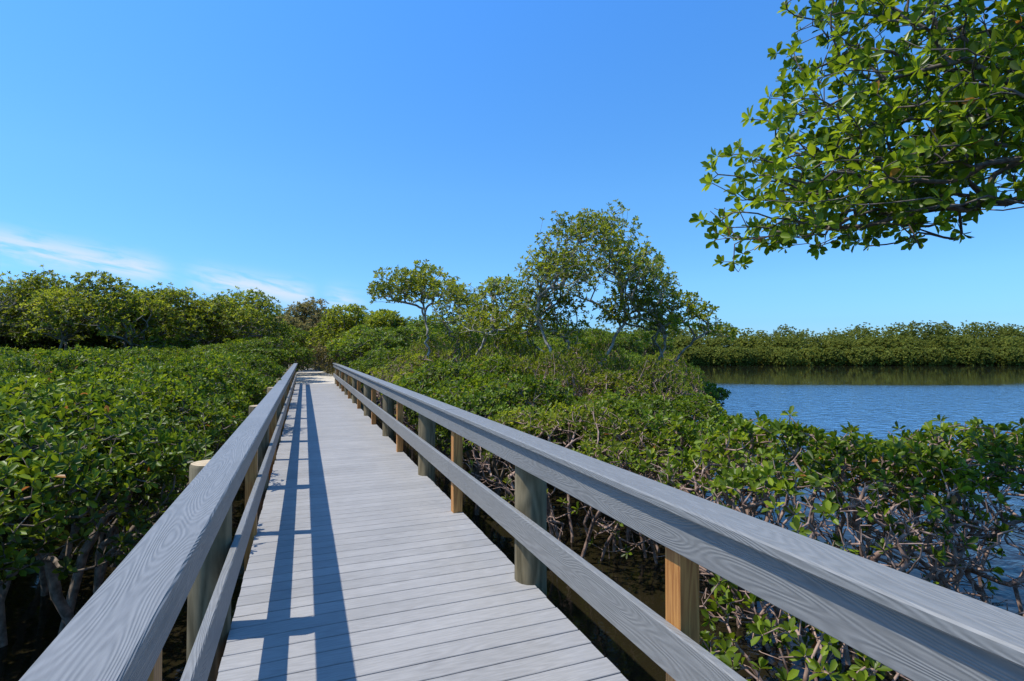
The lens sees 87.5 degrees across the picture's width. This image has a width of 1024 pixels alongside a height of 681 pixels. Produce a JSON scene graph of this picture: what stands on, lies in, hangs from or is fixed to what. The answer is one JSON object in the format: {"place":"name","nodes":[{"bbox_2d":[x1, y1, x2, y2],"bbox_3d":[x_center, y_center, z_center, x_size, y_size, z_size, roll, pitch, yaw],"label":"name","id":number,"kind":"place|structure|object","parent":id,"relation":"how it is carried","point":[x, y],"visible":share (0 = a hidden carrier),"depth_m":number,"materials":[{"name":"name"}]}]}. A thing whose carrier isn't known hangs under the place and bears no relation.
{"place":"outdoors","nodes":[
{"label":"outdoors","id":0,"kind":"place"},
{"bbox_2d":[288,365,334,383],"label":"path","id":1,"kind":"structure","parent":0,"point":[309,376],"depth_m":33.28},
{"bbox_2d":[309,364,395,408],"bbox_3d":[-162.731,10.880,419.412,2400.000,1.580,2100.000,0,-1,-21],"label":"ground","id":2,"kind":"structure","parent":0,"point":[362,404],"depth_m":24.34,"materials":[{"name":"brown soil"}]},
{"bbox_2d":[0,330,58,349],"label":"mangrove bush","id":3,"kind":"object","parent":2,"relation":"on","point":[16,341],"depth_m":32.13,"materials":[{"name":"green plant"}]},
{"bbox_2d":[0,327,92,350],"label":"mangrove bush","id":4,"kind":"object","parent":2,"relation":"on","point":[9,341],"depth_m":31.57,"materials":[{"name":"green plant"}]},
{"bbox_2d":[0,314,119,351],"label":"mangrove bush","id":5,"kind":"object","parent":2,"relation":"on","point":[22,341],"visible":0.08,"depth_m":30.63,"materials":[{"name":"green plant"}]},
{"bbox_2d":[17,308,173,350],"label":"mangrove bush","id":6,"kind":"object","parent":2,"relation":"on","point":[88,342],"visible":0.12,"depth_m":30.82,"materials":[{"name":"green plant"}]},
{"bbox_2d":[42,316,189,350],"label":"mangrove bush","id":7,"kind":"object","parent":2,"relation":"on","point":[110,344],"visible":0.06,"depth_m":31.53,"materials":[{"name":"green plant"}]},
{"bbox_2d":[127,347,185,354],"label":"mangrove bush","id":8,"kind":"object","parent":2,"relation":"on","point":[157,349],"visible":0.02,"depth_m":25.06,"materials":[{"name":"green plant"}]},
{"bbox_2d":[104,282,231,344],"bbox_3d":[-18.711,0.075,29.194,5.961,6.479,6.122,1,-1,-33],"label":"mangrove tree","id":9,"kind":"object","parent":2,"relation":"on","point":[169,295],"visible":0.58,"depth_m":28.24,"materials":[{"name":"green plant"}]},
{"bbox_2d":[134,336,202,350],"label":"mangrove bush","id":10,"kind":"object","parent":2,"relation":"on","point":[187,344],"visible":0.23,"depth_m":27.80,"materials":[{"name":"green plant"}]},
{"bbox_2d":[118,315,233,344],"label":"mangrove bush","id":11,"kind":"object","parent":2,"relation":"on","point":[179,333],"visible":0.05,"depth_m":32.49,"materials":[{"name":"green plant"}]},
{"bbox_2d":[158,348,196,354],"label":"mangrove bush","id":12,"kind":"object","parent":2,"relation":"on","point":[170,351],"visible":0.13,"depth_m":24.34,"materials":[{"name":"green plant"}]},
{"bbox_2d":[163,344,229,355],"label":"mangrove bush","id":13,"kind":"object","parent":2,"relation":"on","point":[175,350],"visible":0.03,"depth_m":25.50,"materials":[{"name":"green plant"}]},
{"bbox_2d":[166,286,293,345],"bbox_3d":[-16.292,0.051,31.110,6.224,6.595,6.098,0,-1,5],"label":"mangrove tree","id":14,"kind":"object","parent":2,"relation":"on","point":[234,310],"visible":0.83,"depth_m":30.15,"materials":[{"name":"green plant"}]},
{"bbox_2d":[181,343,288,368],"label":"mangrove bush","id":15,"kind":"object","parent":2,"relation":"on","point":[218,349],"visible":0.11,"depth_m":25.52,"materials":[{"name":"green plant"}]},
{"bbox_2d":[206,321,312,365],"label":"mangrove bush","id":16,"kind":"object","parent":2,"relation":"on","point":[299,336],"visible":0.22,"depth_m":36.21,"materials":[{"name":"green plant"}]},
{"bbox_2d":[214,333,315,372],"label":"mangrove bush","id":17,"kind":"object","parent":2,"relation":"on","point":[292,352],"visible":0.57,"depth_m":27.38,"materials":[{"name":"green plant"}]},
{"bbox_2d":[273,315,311,347],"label":"coastal tree","id":18,"kind":"object","parent":2,"relation":"on","point":[299,324],"visible":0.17,"depth_m":43.91,"materials":[{"name":"green plant"}]},
{"bbox_2d":[282,297,337,369],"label":"coastal tree","id":19,"kind":"object","parent":2,"relation":"on","point":[303,311],"visible":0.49,"depth_m":47.31,"materials":[{"name":"green plant"}]},
{"bbox_2d":[301,332,334,369],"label":"scrub bush","id":20,"kind":"object","parent":2,"relation":"on","point":[314,365],"visible":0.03,"depth_m":45.86,"materials":[{"name":"green plant"}]},
{"bbox_2d":[309,342,334,372],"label":"scrub bush","id":21,"kind":"object","parent":2,"relation":"on","point":[321,358],"visible":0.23,"depth_m":40.08,"materials":[{"name":"green plant"}]},
{"bbox_2d":[304,364,351,384],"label":"grass","id":22,"kind":"structure","parent":2,"relation":"on","point":[325,370],"depth_m":43.33,"materials":[{"name":"green plant"}]},
{"bbox_2d":[325,351,338,370],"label":"scrub bush","id":23,"kind":"object","parent":2,"relation":"on","point":[330,361],"visible":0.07,"depth_m":36.37,"materials":[{"name":"green plant"}]},
{"bbox_2d":[325,323,451,390],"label":"mangrove bush","id":24,"kind":"object","parent":2,"relation":"on","point":[346,347],"visible":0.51,"depth_m":24.25,"materials":[{"name":"green plant"}]},
{"bbox_2d":[342,315,456,352],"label":"mangrove bush","id":25,"kind":"object","parent":2,"relation":"on","point":[418,323],"visible":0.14,"depth_m":32.78,"materials":[{"name":"green plant"}]},
{"bbox_2d":[365,326,473,360],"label":"mangrove bush","id":26,"kind":"object","parent":2,"relation":"on","point":[423,330],"visible":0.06,"depth_m":25.58,"materials":[{"name":"green plant"}]},
{"bbox_2d":[216,383,627,680],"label":"boardwalk","id":27,"kind":"structure","parent":2,"relation":"on","point":[373,557],"depth_m":3.64,"materials":[{"name":"grey wood"}]},
{"bbox_2d":[19,363,297,680],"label":"railing","id":28,"kind":"object","parent":27,"relation":"attached to","point":[119,626],"visible":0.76,"depth_m":1.82,"materials":[{"name":"grey wood"}]},
{"bbox_2d":[333,363,1023,680],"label":"railing","id":29,"kind":"object","parent":27,"relation":"attached to","point":[911,627],"visible":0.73,"depth_m":2.03,"materials":[{"name":"grey wood"}]},
{"bbox_2d":[14,315,1023,365],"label":"wood","id":30,"kind":"object","parent":2,"relation":"on","point":[992,347],"visible":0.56,"depth_m":96.11,"materials":[{"name":"green plant"}]},
{"bbox_2d":[689,0,1023,271],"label":"overhanging tree","id":31,"kind":"object","parent":2,"relation":"on","point":[964,111],"visible":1,"depth_m":3.31,"materials":[{"name":"green plant"}]},
{"bbox_2d":[0,364,1023,680],"bbox_3d":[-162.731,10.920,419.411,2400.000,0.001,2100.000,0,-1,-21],"label":"water","id":32,"kind":"structure","parent":0,"point":[878,400],"depth_m":7.72,"materials":[{"name":"blue liquid"}]},
{"bbox_2d":[0,275,19,350],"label":"tree","id":33,"kind":"object","parent":32,"relation":"in","point":[7,296],"visible":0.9,"depth_m":17.20,"materials":[{"name":"green plant"}]},
{"bbox_2d":[2,347,25,353],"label":"mangrove bush","id":34,"kind":"object","parent":32,"relation":"on","point":[16,349],"visible":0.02,"depth_m":24.57,"materials":[{"name":"green plant"}]},
{"bbox_2d":[0,288,36,339],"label":"mangrove tree","id":35,"kind":"object","parent":32,"relation":"on","point":[11,331],"visible":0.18,"depth_m":28.87,"materials":[{"name":"green plant"}]},
{"bbox_2d":[1,349,37,370],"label":"mangrove bush","id":36,"kind":"object","parent":32,"relation":"on","point":[20,353],"depth_m":11.95,"materials":[{"name":"green plant"}]},
{"bbox_2d":[0,370,39,393],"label":"mangrove bush","id":37,"kind":"object","parent":32,"relation":"on","point":[2,378],"visible":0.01,"depth_m":7.11,"materials":[{"name":"green plant"}]},
{"bbox_2d":[0,368,67,509],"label":"mangrove bush","id":38,"kind":"object","parent":32,"relation":"on","point":[54,374],"visible":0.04,"depth_m":8.70,"materials":[{"name":"green plant"}]},
{"bbox_2d":[0,265,105,349],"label":"mangrove tree","id":39,"kind":"object","parent":32,"relation":"on","point":[22,289],"visible":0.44,"depth_m":25.84,"materials":[{"name":"green plant"}]},
{"bbox_2d":[22,347,89,354],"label":"mangrove bush","id":40,"kind":"object","parent":32,"relation":"on","point":[31,349],"visible":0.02,"depth_m":19.92,"materials":[{"name":"green plant"}]},
{"bbox_2d":[0,344,132,385],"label":"mangrove bush","id":41,"kind":"object","parent":32,"relation":"on","point":[32,364],"visible":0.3,"depth_m":10.18,"materials":[{"name":"green plant"}]},
{"bbox_2d":[28,346,108,354],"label":"mangrove bush","id":42,"kind":"object","parent":32,"relation":"on","point":[55,349],"visible":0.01,"depth_m":23.39,"materials":[{"name":"green plant"}]},
{"bbox_2d":[54,349,118,356],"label":"mangrove bush","id":43,"kind":"object","parent":32,"relation":"on","point":[62,352],"depth_m":17.17,"materials":[{"name":"green plant"}]},
{"bbox_2d":[19,270,174,349],"bbox_3d":[-19.851,-0.053,25.883,5.905,6.597,5.721,1,-2,-42],"label":"mangrove tree","id":44,"kind":"object","parent":32,"relation":"on","point":[76,308],"visible":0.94,"depth_m":25.08,"materials":[{"name":"green plant"}]},
{"bbox_2d":[45,351,150,377],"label":"mangrove bush","id":45,"kind":"object","parent":32,"relation":"on","point":[106,359],"visible":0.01,"depth_m":12.99,"materials":[{"name":"green plant"}]},
{"bbox_2d":[0,385,213,647],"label":"mangrove bush","id":46,"kind":"object","parent":32,"relation":"on","point":[161,456],"visible":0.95,"depth_m":3.91,"materials":[{"name":"green plant"}]},
{"bbox_2d":[0,374,246,595],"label":"mangrove bush","id":47,"kind":"object","parent":32,"relation":"on","point":[197,418],"visible":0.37,"depth_m":6.06,"materials":[{"name":"green plant"}]},
{"bbox_2d":[82,346,173,362],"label":"mangrove bush","id":48,"kind":"object","parent":32,"relation":"on","point":[131,353],"visible":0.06,"depth_m":14.96,"materials":[{"name":"green plant"}]},
{"bbox_2d":[47,358,253,534],"bbox_3d":[-5.560,1.601,8.130,2.944,2.685,2.986,0,-1,-18],"label":"mangrove bush","id":49,"kind":"object","parent":32,"relation":"on","point":[197,382],"visible":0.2,"depth_m":8.11,"materials":[{"name":"green plant"}]},
{"bbox_2d":[116,346,185,360],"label":"mangrove bush","id":50,"kind":"object","parent":32,"relation":"on","point":[174,355],"visible":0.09,"depth_m":17.70,"materials":[{"name":"green plant"}]},
{"bbox_2d":[114,351,281,490],"bbox_3d":[-6.352,1.603,10.441,3.293,2.809,3.304,-1,-1,40],"label":"mangrove bush","id":51,"kind":"object","parent":32,"relation":"on","point":[250,383],"visible":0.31,"depth_m":10.19,"materials":[{"name":"green plant"}]},
{"bbox_2d":[155,354,277,410],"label":"mangrove bush","id":52,"kind":"object","parent":32,"relation":"on","point":[259,375],"visible":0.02,"depth_m":12.83,"materials":[{"name":"green plant"}]},
{"bbox_2d":[185,347,284,383],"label":"mangrove bush","id":53,"kind":"object","parent":32,"relation":"on","point":[259,363],"visible":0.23,"depth_m":14.89,"materials":[{"name":"green plant"}]},
{"bbox_2d":[221,352,265,374],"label":"mangrove bush","id":54,"kind":"object","parent":32,"relation":"on","point":[239,354],"depth_m":17.34,"materials":[{"name":"green plant"}]},
{"bbox_2d":[219,350,285,369],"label":"mangrove bush","id":55,"kind":"object","parent":32,"relation":"on","point":[276,363],"visible":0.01,"depth_m":19.84,"materials":[{"name":"green plant"}]},
{"bbox_2d":[305,303,375,351],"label":"mangrove tree","id":56,"kind":"object","parent":32,"relation":"on","point":[330,330],"visible":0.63,"depth_m":36.10,"materials":[{"name":"green plant"}]},
{"bbox_2d":[355,309,405,360],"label":"mangrove tree","id":57,"kind":"object","parent":32,"relation":"on","point":[380,318],"visible":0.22,"depth_m":32.25,"materials":[{"name":"green plant"}]},
{"bbox_2d":[363,363,417,426],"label":"mangrove bush","id":58,"kind":"object","parent":32,"relation":"on","point":[413,367],"visible":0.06,"depth_m":17.25,"materials":[{"name":"green plant"}]},
{"bbox_2d":[347,345,438,419],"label":"mangrove bush","id":59,"kind":"object","parent":32,"relation":"on","point":[365,364],"visible":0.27,"depth_m":19.07,"materials":[{"name":"green plant"}]},
{"bbox_2d":[366,351,453,432],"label":"mangrove bush","id":60,"kind":"object","parent":32,"relation":"on","point":[418,360],"visible":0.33,"depth_m":14.89,"materials":[{"name":"green plant"}]},
{"bbox_2d":[366,259,466,357],"bbox_3d":[-2.981,0.281,17.141,3.068,5.752,3.086,0,-1,-7],"label":"mangrove tree","id":61,"kind":"object","parent":32,"relation":"on","point":[413,285],"visible":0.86,"depth_m":16.54,"materials":[{"name":"green plant"}]},
{"bbox_2d":[376,370,458,456],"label":"mangrove bush","id":62,"kind":"object","parent":32,"relation":"on","point":[401,375],"visible":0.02,"depth_m":12.78,"materials":[{"name":"green plant"}]},
{"bbox_2d":[400,333,453,368],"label":"mangrove bush","id":63,"kind":"object","parent":32,"relation":"on","point":[430,344],"visible":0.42,"depth_m":18.60,"materials":[{"name":"green plant"}]},
{"bbox_2d":[424,279,499,359],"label":"mangrove tree","id":64,"kind":"object","parent":32,"relation":"on","point":[466,300],"visible":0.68,"depth_m":15.68,"materials":[{"name":"green plant"}]},
{"bbox_2d":[443,332,493,359],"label":"mangrove bush","id":65,"kind":"object","parent":32,"relation":"on","point":[469,344],"visible":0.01,"depth_m":19.98,"materials":[{"name":"green plant"}]},
{"bbox_2d":[440,328,498,414],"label":"mangrove bush","id":66,"kind":"object","parent":32,"relation":"on","point":[472,342],"visible":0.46,"depth_m":15.71,"materials":[{"name":"green plant"}]},
{"bbox_2d":[392,352,554,480],"bbox_3d":[-0.786,1.625,11.165,3.340,2.789,3.359,0,-1,-8],"label":"mangrove bush","id":67,"kind":"object","parent":32,"relation":"on","point":[426,372],"visible":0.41,"depth_m":10.45,"materials":[{"name":"green plant"}]},
{"bbox_2d":[450,325,532,338],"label":"mangrove bush","id":68,"kind":"object","parent":32,"relation":"on","point":[498,332],"visible":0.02,"depth_m":34.06,"materials":[{"name":"green plant"}]},
{"bbox_2d":[448,274,558,362],"bbox_3d":[-0.236,0.694,13.443,2.755,4.779,2.792,0,-1,-21],"label":"mangrove tree","id":69,"kind":"object","parent":32,"relation":"on","point":[497,316],"visible":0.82,"depth_m":13.11,"materials":[{"name":"green plant"}]},
{"bbox_2d":[412,366,599,514],"bbox_3d":[-0.117,1.685,8.787,2.876,2.507,2.830,1,-1,-28],"label":"mangrove bush","id":70,"kind":"object","parent":32,"relation":"on","point":[518,388],"visible":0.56,"depth_m":8.22,"materials":[{"name":"green plant"}]},
{"bbox_2d":[464,332,549,373],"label":"mangrove bush","id":71,"kind":"object","parent":32,"relation":"on","point":[502,348],"visible":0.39,"depth_m":12.59,"materials":[{"name":"green plant"}]},
{"bbox_2d":[461,339,569,373],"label":"mangrove bush","id":72,"kind":"object","parent":32,"relation":"on","point":[545,347],"visible":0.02,"depth_m":15.35,"materials":[{"name":"green plant"}]},
{"bbox_2d":[497,345,590,445],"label":"mangrove bush","id":73,"kind":"object","parent":32,"relation":"on","point":[541,363],"visible":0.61,"depth_m":10.32,"materials":[{"name":"green plant"}]},
{"bbox_2d":[506,282,591,365],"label":"mangrove tree","id":74,"kind":"object","parent":32,"relation":"on","point":[564,302],"visible":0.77,"depth_m":12.50,"materials":[{"name":"green plant"}]},
{"bbox_2d":[524,337,579,348],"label":"mangrove bush","id":75,"kind":"object","parent":32,"relation":"on","point":[554,340],"visible":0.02,"depth_m":28.71,"materials":[{"name":"green plant"}]},
{"bbox_2d":[521,326,591,341],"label":"mangrove bush","id":76,"kind":"object","parent":32,"relation":"on","point":[540,335],"visible":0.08,"depth_m":38.25,"materials":[{"name":"green plant"}]},
{"bbox_2d":[513,362,617,441],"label":"mangrove bush","id":77,"kind":"object","parent":32,"relation":"on","point":[581,372],"visible":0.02,"depth_m":12.33,"materials":[{"name":"green plant"}]},
{"bbox_2d":[462,399,677,560],"bbox_3d":[0.656,1.791,6.701,2.510,2.155,2.552,1,-2,-42],"label":"mangrove bush","id":78,"kind":"object","parent":32,"relation":"on","point":[564,415],"visible":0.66,"depth_m":6.35,"materials":[{"name":"green plant"}]},
{"bbox_2d":[551,325,614,343],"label":"mangrove bush","id":79,"kind":"object","parent":32,"relation":"on","point":[596,332],"visible":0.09,"depth_m":43.66,"materials":[{"name":"green plant"}]},
{"bbox_2d":[553,343,621,396],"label":"mangrove bush","id":80,"kind":"object","parent":32,"relation":"on","point":[581,359],"visible":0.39,"depth_m":11.34,"materials":[{"name":"green plant"}]},
{"bbox_2d":[547,341,634,360],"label":"mangrove bush","id":81,"kind":"object","parent":32,"relation":"on","point":[599,354],"visible":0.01,"depth_m":18.23,"materials":[{"name":"green plant"}]},
{"bbox_2d":[509,199,682,392],"bbox_3d":[1.885,0.000,11.992,3.781,6.110,3.587,0,-1,18],"label":"mangrove tree","id":82,"kind":"object","parent":32,"relation":"on","point":[549,264],"visible":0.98,"depth_m":11.61,"materials":[{"name":"green plant"}]},
{"bbox_2d":[567,334,633,375],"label":"mangrove bush","id":83,"kind":"object","parent":32,"relation":"on","point":[622,361],"visible":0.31,"depth_m":13.44,"materials":[{"name":"green plant"}]},
{"bbox_2d":[539,369,678,472],"bbox_3d":[1.691,1.760,10.711,3.169,2.439,3.002,0,-1,-21],"label":"mangrove bush","id":84,"kind":"object","parent":32,"relation":"on","point":[606,380],"visible":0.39,"depth_m":10.18,"materials":[{"name":"green plant"}]},
{"bbox_2d":[576,355,642,389],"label":"mangrove bush","id":85,"kind":"object","parent":32,"relation":"on","point":[632,366],"visible":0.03,"depth_m":14.64,"materials":[{"name":"green plant"}]},
{"bbox_2d":[580,328,644,353],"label":"mangrove bush","id":86,"kind":"object","parent":32,"relation":"on","point":[623,338],"visible":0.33,"depth_m":42.32,"materials":[{"name":"green plant"}]},
{"bbox_2d":[606,346,644,357],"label":"mangrove bush","id":87,"kind":"object","parent":32,"relation":"on","point":[630,353],"visible":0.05,"depth_m":31.73,"materials":[{"name":"green plant"}]},
{"bbox_2d":[616,354,644,360],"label":"mangrove bush","id":88,"kind":"object","parent":32,"relation":"on","point":[637,357],"visible":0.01,"depth_m":21.80,"materials":[{"name":"green plant"}]},
{"bbox_2d":[590,274,684,364],"bbox_3d":[2.987,0.732,12.460,2.450,4.662,2.042,0,-1,-21],"label":"mangrove tree","id":89,"kind":"object","parent":32,"relation":"on","point":[637,303],"visible":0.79,"depth_m":12.26,"materials":[{"name":"green plant"}]},
{"bbox_2d":[612,329,675,355],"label":"mangrove bush","id":90,"kind":"object","parent":32,"relation":"on","point":[651,349],"visible":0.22,"depth_m":48.15,"materials":[{"name":"green plant"}]},
{"bbox_2d":[559,389,753,495],"bbox_3d":[2.255,1.832,8.689,3.073,2.140,3.077,0,-1,2],"label":"mangrove bush","id":91,"kind":"object","parent":32,"relation":"on","point":[703,406],"visible":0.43,"depth_m":8.15,"materials":[{"name":"green plant"}]},
{"bbox_2d":[588,366,730,461],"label":"mangrove bush","id":92,"kind":"object","parent":32,"relation":"on","point":[715,392],"visible":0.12,"depth_m":11.76,"materials":[{"name":"green plant"}]},
{"bbox_2d":[614,353,706,477],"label":"mangrove bush","id":93,"kind":"object","parent":32,"relation":"on","point":[655,369],"visible":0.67,"depth_m":10.37,"materials":[{"name":"green plant"}]},
{"bbox_2d":[626,354,705,379],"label":"mangrove bush","id":94,"kind":"object","parent":32,"relation":"on","point":[702,371],"visible":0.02,"depth_m":17.74,"materials":[{"name":"green plant"}]},
{"bbox_2d":[632,347,703,398],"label":"mangrove bush","id":95,"kind":"object","parent":32,"relation":"on","point":[681,361],"visible":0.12,"depth_m":14.06,"materials":[{"name":"green plant"}]},
{"bbox_2d":[571,408,789,570],"bbox_3d":[2.057,1.859,6.661,2.686,2.073,2.530,1,-1,-39],"label":"twiggy mangrove bush","id":96,"kind":"object","parent":32,"relation":"on","point":[680,425],"visible":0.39,"depth_m":6.28,"materials":[{"name":"green plant"}]},
{"bbox_2d":[629,290,737,382],"bbox_3d":[3.969,0.931,12.343,2.308,4.250,2.026,-1,-1,35],"label":"mangrove tree","id":97,"kind":"object","parent":32,"relation":"on","point":[677,318],"visible":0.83,"depth_m":12.14,"materials":[{"name":"green plant"}]},
{"bbox_2d":[700,572,910,680],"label":"twiggy mangrove bush","id":98,"kind":"object","parent":32,"relation":"on","point":[791,628],"visible":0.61,"depth_m":3.31,"materials":[{"name":"green plant"}]},
{"bbox_2d":[650,405,1023,676],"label":"twiggy mangrove bush","id":99,"kind":"object","parent":32,"relation":"on","point":[896,453],"visible":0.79,"depth_m":4.20,"materials":[{"name":"green plant"}]},
{"bbox_2d":[790,414,1023,616],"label":"twiggy mangrove bush","id":100,"kind":"object","parent":32,"relation":"on","point":[997,454],"visible":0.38,"depth_m":4.51,"materials":[{"name":"green plant"}]},
{"bbox_2d":[0,0,1023,345],"label":"sky","id":101,"kind":"structure","parent":0,"point":[289,150],"materials":[{"name":"blue"}]}
]}

